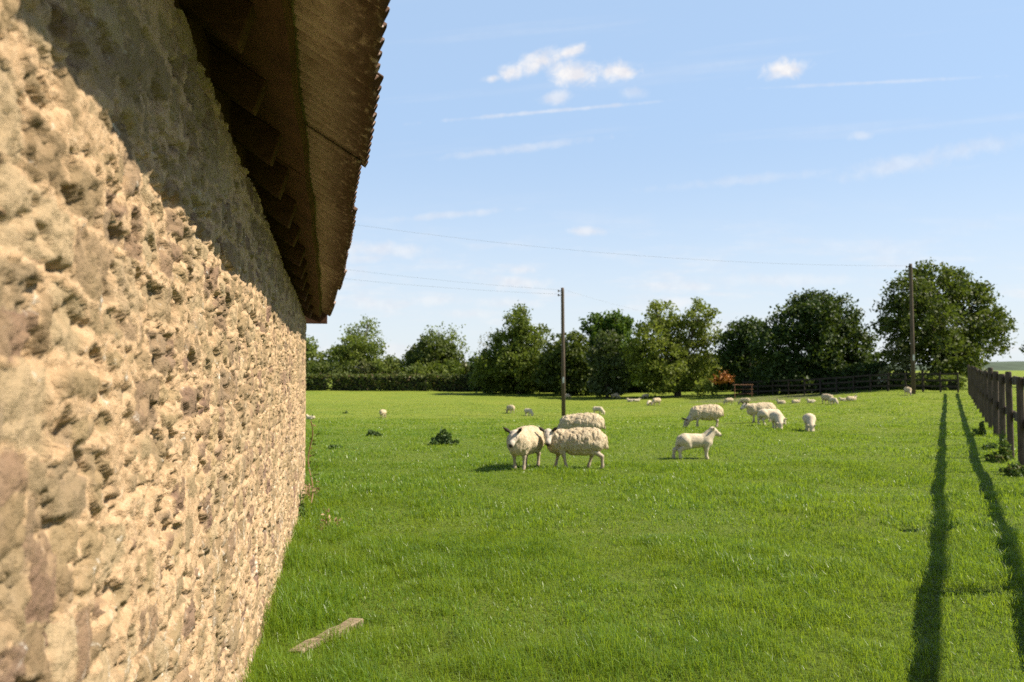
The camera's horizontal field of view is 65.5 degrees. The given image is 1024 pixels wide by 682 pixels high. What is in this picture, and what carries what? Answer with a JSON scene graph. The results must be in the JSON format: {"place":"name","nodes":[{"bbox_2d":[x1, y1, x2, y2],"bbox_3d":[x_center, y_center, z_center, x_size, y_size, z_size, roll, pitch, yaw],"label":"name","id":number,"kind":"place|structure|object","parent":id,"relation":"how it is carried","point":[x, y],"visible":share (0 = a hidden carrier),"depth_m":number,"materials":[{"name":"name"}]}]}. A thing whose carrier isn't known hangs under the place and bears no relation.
{"place":"outdoors","nodes":[
{"label":"outdoors","id":0,"kind":"place"},
{"bbox_2d":[235,371,1023,681],"bbox_3d":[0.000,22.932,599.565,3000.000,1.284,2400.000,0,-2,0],"label":"field","id":1,"kind":"structure","parent":0,"point":[392,398],"depth_m":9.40,"materials":[{"name":"green plant"}]},
{"bbox_2d":[0,0,390,681],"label":"stone barn","id":2,"kind":"structure","parent":1,"relation":"on","point":[178,188],"depth_m":2.17,"materials":[{"name":"beige stone"}]},
{"bbox_2d":[298,489,307,517],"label":"nettle clump","id":3,"kind":"object","parent":1,"relation":"on","point":[302,506],"visible":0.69,"depth_m":8.62,"materials":[{"name":"green plant"}]},
{"bbox_2d":[305,414,314,418],"bbox_3d":[-9.931,3.725,39.136,0.590,0.254,0.212,-1,-2,15],"label":"lamb","id":4,"kind":"object","parent":1,"relation":"on","point":[309,417],"visible":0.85,"depth_m":39.08,"materials":[{"name":"fur"}]},
{"bbox_2d":[305,481,319,497],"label":"dock plant","id":5,"kind":"object","parent":1,"relation":"on","point":[307,488],"visible":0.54,"depth_m":10.16,"materials":[{"name":"brown plant"}]},
{"bbox_2d":[308,414,319,508],"bbox_3d":[-2.373,1.436,9.570,0.153,1.115,0.514,1,-2,-16],"label":"bramble","id":6,"kind":"object","parent":1,"relation":"on","point":[310,447],"visible":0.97,"depth_m":9.65,"materials":[{"name":"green plant"}]},
{"bbox_2d":[306,334,327,373],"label":"ash tree","id":7,"kind":"object","parent":1,"relation":"on","point":[312,353],"visible":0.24,"depth_m":98.55,"materials":[{"name":"green plant"}]},
{"bbox_2d":[287,618,363,653],"bbox_3d":[-1.123,1.806,4.840,0.092,0.099,0.586,-1,-2,29],"label":"timber","id":8,"kind":"object","parent":1,"relation":"on","point":[344,624],"visible":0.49,"depth_m":4.84,"materials":[{"name":"brown wood"}]},
{"bbox_2d":[316,508,340,529],"bbox_3d":[-1.881,1.828,8.150,0.253,0.244,0.279,0,-2,0],"label":"dock plant","id":9,"kind":"object","parent":1,"relation":"on","point":[335,519],"visible":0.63,"depth_m":8.16,"materials":[{"name":"brown plant"}]},
{"bbox_2d":[306,360,354,382],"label":"hedge bush","id":10,"kind":"object","parent":1,"relation":"on","point":[329,368],"visible":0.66,"depth_m":92.58,"materials":[{"name":"green plant"}]},
{"bbox_2d":[328,444,343,448],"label":"weed clump","id":11,"kind":"object","parent":1,"relation":"on","point":[331,446],"visible":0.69,"depth_m":16.47,"materials":[{"name":"green plant"}]},
{"bbox_2d":[323,331,386,377],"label":"oak tree","id":12,"kind":"object","parent":1,"relation":"on","point":[353,350],"visible":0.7,"depth_m":96.29,"materials":[{"name":"green plant"}]},
{"bbox_2d":[351,359,377,377],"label":"hawthorn bush","id":13,"kind":"object","parent":1,"relation":"on","point":[359,368],"visible":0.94,"depth_m":93.88,"materials":[{"name":"green plant"}]},
{"bbox_2d":[339,315,390,377],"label":"ash tree","id":14,"kind":"object","parent":1,"relation":"on","point":[366,334],"visible":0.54,"depth_m":107.58,"materials":[{"name":"green plant"}]},
{"bbox_2d":[366,429,382,435],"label":"thistle clump","id":15,"kind":"object","parent":1,"relation":"on","point":[371,432],"visible":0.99,"depth_m":20.22,"materials":[{"name":"green plant"}]},
{"bbox_2d":[379,409,386,417],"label":"sheep","id":16,"kind":"object","parent":1,"relation":"on","point":[382,412],"visible":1,"depth_m":41.26},
{"bbox_2d":[306,369,473,391],"bbox_3d":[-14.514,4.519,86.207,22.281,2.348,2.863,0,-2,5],"label":"trimmed hedge","id":17,"kind":"object","parent":1,"relation":"on","point":[405,382],"visible":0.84,"depth_m":85.60,"materials":[{"name":"green plant"}]},
{"bbox_2d":[371,353,408,373],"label":"hedge bush","id":18,"kind":"object","parent":1,"relation":"on","point":[390,362],"visible":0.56,"depth_m":95.29,"materials":[{"name":"green plant"}]},
{"bbox_2d":[400,329,464,368],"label":"hawthorn tree","id":19,"kind":"object","parent":1,"relation":"on","point":[439,349],"visible":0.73,"depth_m":96.61,"materials":[{"name":"green plant"}]},
{"bbox_2d":[402,358,464,375],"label":"hedge bush","id":20,"kind":"object","parent":1,"relation":"on","point":[436,367],"visible":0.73,"depth_m":91.79,"materials":[{"name":"green plant"}]},
{"bbox_2d":[429,427,459,444],"bbox_3d":[-1.484,2.088,17.431,0.687,0.427,0.494,0,-2,-10],"label":"thistle clump","id":21,"kind":"object","parent":1,"relation":"on","point":[445,437],"visible":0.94,"depth_m":17.34,"materials":[{"name":"green plant"}]},
{"bbox_2d":[424,323,475,358],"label":"ash tree","id":22,"kind":"object","parent":1,"relation":"on","point":[451,336],"visible":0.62,"depth_m":109.51,"materials":[{"name":"green plant"}]},
{"bbox_2d":[457,359,470,374],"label":"hawthorn bush","id":23,"kind":"object","parent":1,"relation":"on","point":[466,368],"visible":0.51,"depth_m":93.60,"materials":[{"name":"plant"}]},
{"bbox_2d":[476,327,491,354],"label":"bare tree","id":24,"kind":"object","parent":1,"relation":"on","point":[485,345],"visible":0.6,"depth_m":92.09,"materials":[{"name":"green plant"}]},
{"bbox_2d":[505,405,514,412],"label":"sheep","id":25,"kind":"object","parent":1,"relation":"on","point":[511,408],"visible":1,"depth_m":46.46},
{"bbox_2d":[468,303,551,393],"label":"lime tree","id":26,"kind":"object","parent":1,"relation":"on","point":[512,361],"visible":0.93,"depth_m":75.84,"materials":[{"name":"green plant"}]},
{"bbox_2d":[503,425,544,470],"bbox_3d":[0.200,1.772,13.253,0.480,0.734,1.196,-1,-2,23],"label":"sheep","id":27,"kind":"object","parent":1,"relation":"on","point":[524,442],"visible":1,"depth_m":12.97},
{"bbox_2d":[524,408,533,415],"bbox_3d":[0.941,3.954,44.154,0.312,0.429,0.768,1,-2,-35],"label":"lamb","id":28,"kind":"object","parent":1,"relation":"on","point":[528,410],"visible":1,"depth_m":44.02,"materials":[{"name":"fur"}]},
{"bbox_2d":[558,288,565,415],"bbox_3d":[2.744,0.790,43.998,0.432,7.486,0.233,0,-2,0],"label":"utility pole","id":29,"kind":"object","parent":1,"relation":"on","point":[563,406],"visible":0.96,"depth_m":43.93,"materials":[{"name":"wood"}]},
{"bbox_2d":[532,328,596,395],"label":"elm tree","id":30,"kind":"object","parent":1,"relation":"on","point":[577,370],"visible":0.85,"depth_m":72.50,"materials":[{"name":"green plant"}]},
{"bbox_2d":[539,427,608,468],"bbox_3d":[1.027,1.785,13.323,1.177,0.721,0.476,0,-2,0],"label":"sheep","id":31,"kind":"object","parent":1,"relation":"on","point":[585,441],"visible":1,"depth_m":13.17},
{"bbox_2d":[557,412,605,429],"bbox_3d":[1.458,1.945,17.664,1.243,0.725,0.471,0,-2,2],"label":"sheep","id":32,"kind":"object","parent":1,"relation":"on","point":[582,420],"visible":0.57,"depth_m":17.50},
{"bbox_2d":[593,406,604,414],"bbox_3d":[4.932,3.958,45.309,0.840,0.469,0.341,-2,-3,40],"label":"lamb","id":33,"kind":"object","parent":1,"relation":"on","point":[596,408],"visible":0.98,"depth_m":45.19,"materials":[{"name":"fur"}]},
{"bbox_2d":[467,354,732,392],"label":"overgrown hedge","id":34,"kind":"object","parent":1,"relation":"on","point":[720,387],"visible":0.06,"depth_m":79.01,"materials":[{"name":"green plant"}]},
{"bbox_2d":[583,329,634,397],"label":"hawthorn tree","id":35,"kind":"object","parent":1,"relation":"on","point":[609,378],"visible":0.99,"depth_m":68.33,"materials":[{"name":"green plant"}]},
{"bbox_2d":[578,308,646,388],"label":"sycamore tree","id":36,"kind":"object","parent":1,"relation":"on","point":[618,323],"visible":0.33,"depth_m":75.27,"materials":[{"name":"green plant"}]},
{"bbox_2d":[611,393,619,397],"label":"sheep","id":37,"kind":"object","parent":1,"relation":"on","point":[616,395],"visible":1,"depth_m":68.26},
{"bbox_2d":[650,398,660,405],"bbox_3d":[9.804,4.133,54.258,0.924,0.538,0.350,1,-2,-35],"label":"sheep","id":38,"kind":"object","parent":1,"relation":"on","point":[656,400],"visible":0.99,"depth_m":54.13},
{"bbox_2d":[614,296,724,396],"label":"willow tree","id":39,"kind":"object","parent":1,"relation":"on","point":[667,371],"visible":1,"depth_m":67.15,"materials":[{"name":"green plant"}]},
{"bbox_2d":[672,426,721,458],"bbox_3d":[3.417,1.887,14.705,0.911,0.610,0.360,0,-2,-4],"label":"lamb","id":40,"kind":"object","parent":1,"relation":"on","point":[688,441],"visible":1,"depth_m":14.61,"materials":[{"name":"fur"}]},
{"bbox_2d":[682,404,723,427],"bbox_3d":[5.792,2.280,24.086,1.285,0.749,0.487,0,-2,-6],"label":"sheep","id":41,"kind":"object","parent":1,"relation":"on","point":[708,412],"visible":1,"depth_m":23.94},
{"bbox_2d":[691,379,719,396],"bbox_3d":[15.229,3.724,62.900,2.196,1.518,1.486,-1,-2,30],"label":"hedge bush","id":42,"kind":"object","parent":1,"relation":"on","point":[705,387],"visible":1,"depth_m":62.78,"materials":[{"name":"green plant"}]},
{"bbox_2d":[709,370,735,383],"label":"copper shrub","id":43,"kind":"object","parent":1,"relation":"on","point":[728,377],"visible":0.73,"depth_m":70.76,"materials":[{"name":"brown plant"}]},
{"bbox_2d":[723,398,732,403],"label":"sheep","id":44,"kind":"object","parent":1,"relation":"on","point":[727,400],"visible":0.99,"depth_m":48.99},
{"bbox_2d":[711,315,769,392],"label":"oak tree","id":45,"kind":"object","parent":1,"relation":"on","point":[735,357],"visible":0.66,"depth_m":65.28,"materials":[{"name":"green plant"}]},
{"bbox_2d":[733,384,752,389],"bbox_3d":[16.821,3.684,57.928,1.500,1.100,0.086,0,-2,0],"label":"metal hurdle","id":46,"kind":"object","parent":1,"relation":"on","point":[742,384],"visible":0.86,"depth_m":57.95,"materials":[{"name":"metal"}]},
{"bbox_2d":[738,398,750,404],"bbox_3d":[13.681,3.560,46.925,0.745,0.434,0.282,-1,-2,30],"label":"sheep","id":47,"kind":"object","parent":1,"relation":"on","point":[744,400],"visible":0.94,"depth_m":46.83},
{"bbox_2d":[740,401,775,422],"bbox_3d":[8.028,2.316,25.985,1.225,0.706,0.454,0,-2,-3],"label":"sheep","id":48,"kind":"object","parent":1,"relation":"on","point":[753,409],"visible":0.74,"depth_m":25.86},
{"bbox_2d":[757,409,786,425],"bbox_3d":[7.894,2.321,24.224,0.953,0.533,0.387,0,-2,-10],"label":"lamb","id":49,"kind":"object","parent":1,"relation":"on","point":[763,414],"visible":0.56,"depth_m":24.09,"materials":[{"name":"fur"}]},
{"bbox_2d":[769,411,784,428],"bbox_3d":[7.609,2.282,22.802,0.376,0.518,0.926,0,-2,8],"label":"lamb","id":50,"kind":"object","parent":1,"relation":"on","point":[776,418],"visible":0.97,"depth_m":22.58,"materials":[{"name":"fur"}]},
{"bbox_2d":[776,399,785,403],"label":"sheep","id":51,"kind":"object","parent":1,"relation":"on","point":[781,401],"visible":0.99,"depth_m":44.73},
{"bbox_2d":[791,399,800,402],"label":"sheep","id":52,"kind":"object","parent":1,"relation":"on","point":[796,401],"visible":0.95,"depth_m":44.07},
{"bbox_2d":[802,413,815,431],"bbox_3d":[8.154,2.236,21.787,0.359,0.495,0.885,-1,-2,15],"label":"lamb","id":53,"kind":"object","parent":1,"relation":"on","point":[809,419],"visible":0.98,"depth_m":21.56,"materials":[{"name":"fur"}]},
{"bbox_2d":[732,361,887,394],"bbox_3d":[22.805,3.020,61.568,2.577,2.908,12.339,2,-3,-41],"label":"overgrown hedge","id":54,"kind":"object","parent":1,"relation":"on","point":[847,369],"visible":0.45,"depth_m":58.87,"materials":[{"name":"green plant"}]},
{"bbox_2d":[806,398,815,402],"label":"lamb","id":55,"kind":"object","parent":1,"relation":"on","point":[810,401],"visible":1,"depth_m":43.24,"materials":[{"name":"fur"}]},
{"bbox_2d":[731,352,892,391],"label":"overgrown hedge","id":56,"kind":"object","parent":1,"relation":"on","point":[876,354],"visible":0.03,"depth_m":67.34,"materials":[{"name":"green plant"}]},
{"bbox_2d":[743,287,882,393],"bbox_3d":[23.312,0.014,61.901,10.783,8.542,7.160,0,-2,0],"label":"maple tree","id":57,"kind":"object","parent":1,"relation":"on","point":[820,333],"visible":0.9,"depth_m":60.64,"materials":[{"name":"green plant"}]},
{"bbox_2d":[821,394,833,403],"bbox_3d":[15.928,2.921,40.123,0.345,0.531,0.911,1,-2,-20],"label":"sheep","id":58,"kind":"object","parent":1,"relation":"on","point":[825,397],"visible":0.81,"depth_m":40.08},
{"bbox_2d":[829,397,837,403],"bbox_3d":[15.657,2.923,38.737,0.255,0.351,0.628,1,-2,-15],"label":"lamb","id":59,"kind":"object","parent":1,"relation":"on","point":[831,399],"visible":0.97,"depth_m":38.65,"materials":[{"name":"fur"}]},
{"bbox_2d":[743,372,958,395],"bbox_3d":[22.193,3.171,54.290,0.711,2.222,18.269,1,-2,-25],"label":"rail fence","id":60,"kind":"object","parent":1,"relation":"on","point":[870,386],"visible":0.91,"depth_m":52.40,"materials":[{"name":"brown wood"}]},
{"bbox_2d":[846,395,856,400],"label":"sheep","id":61,"kind":"object","parent":1,"relation":"on","point":[850,398],"visible":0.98,"depth_m":40.52},
{"bbox_2d":[875,338,910,384],"bbox_3d":[26.171,1.464,54.159,2.446,3.290,1.959,1,-2,-28],"label":"hawthorn bush","id":62,"kind":"object","parent":1,"relation":"on","point":[904,367],"visible":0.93,"depth_m":54.06,"materials":[{"name":"green plant"}]},
{"bbox_2d":[904,387,912,395],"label":"sheep","id":63,"kind":"object","parent":1,"relation":"on","point":[907,390],"visible":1,"depth_m":41.81},
{"bbox_2d":[906,264,915,393],"bbox_3d":[22.301,-0.479,44.542,0.435,7.715,0.233,0,-2,0],"label":"utility pole","id":64,"kind":"object","parent":1,"relation":"on","point":[913,380],"visible":0.94,"depth_m":44.47,"materials":[{"name":"wood"}]},
{"bbox_2d":[875,374,966,390],"bbox_3d":[27.526,2.822,53.921,2.006,1.428,7.507,0,-2,-11],"label":"rail fence","id":65,"kind":"object","parent":1,"relation":"on","point":[943,383],"visible":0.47,"depth_m":51.31,"materials":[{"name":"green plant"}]},
{"bbox_2d":[899,372,967,389],"bbox_3d":[27.837,2.641,52.156,4.529,1.186,2.059,0,-2,0],"label":"hedge bush","id":66,"kind":"object","parent":1,"relation":"on","point":[925,382],"visible":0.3,"depth_m":51.88,"materials":[{"name":"green plant"}]},
{"bbox_2d":[866,257,1018,383],"bbox_3d":[30.139,-1.143,55.473,11.335,9.580,7.292,1,-2,-25],"label":"maple tree","id":67,"kind":"object","parent":1,"relation":"on","point":[954,348],"visible":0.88,"depth_m":54.18,"materials":[{"name":"green plant"}]},
{"bbox_2d":[971,420,986,435],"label":"nettle clump","id":68,"kind":"object","parent":1,"relation":"on","point":[981,425],"visible":0.99,"depth_m":19.53,"materials":[{"name":"green plant"}]},
{"bbox_2d":[981,442,997,449],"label":"weed clump","id":69,"kind":"object","parent":1,"relation":"on","point":[992,445],"visible":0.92,"depth_m":16.29,"materials":[{"name":"green plant"}]},
{"bbox_2d":[967,365,1023,464],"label":"post and rail fence","id":70,"kind":"object","parent":1,"relation":"on","point":[986,392],"visible":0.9,"depth_m":17.21,"materials":[{"name":"brown wood"}]},
{"bbox_2d":[984,430,1013,462],"bbox_3d":[8.748,1.896,14.350,0.536,0.622,0.410,1,-2,-30],"label":"nettle clump","id":71,"kind":"object","parent":1,"relation":"on","point":[1004,454],"visible":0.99,"depth_m":14.30,"materials":[{"name":"green plant"}]},
{"bbox_2d":[998,461,1023,476],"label":"nettle clump","id":72,"kind":"object","parent":1,"relation":"on","point":[1017,469],"visible":1,"depth_m":12.08,"materials":[{"name":"green plant"}]},
{"bbox_2d":[306,0,1023,363],"label":"sky","id":73,"kind":"structure","parent":0,"point":[833,136],"materials":[{"name":"blue"}]},
{"bbox_2d":[311,361,1023,370],"bbox_3d":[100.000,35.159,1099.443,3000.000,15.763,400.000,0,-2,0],"label":"hills","id":74,"kind":"structure","parent":0,"point":[1009,366],"depth_m":946.28,"materials":[{"name":"green plant"}]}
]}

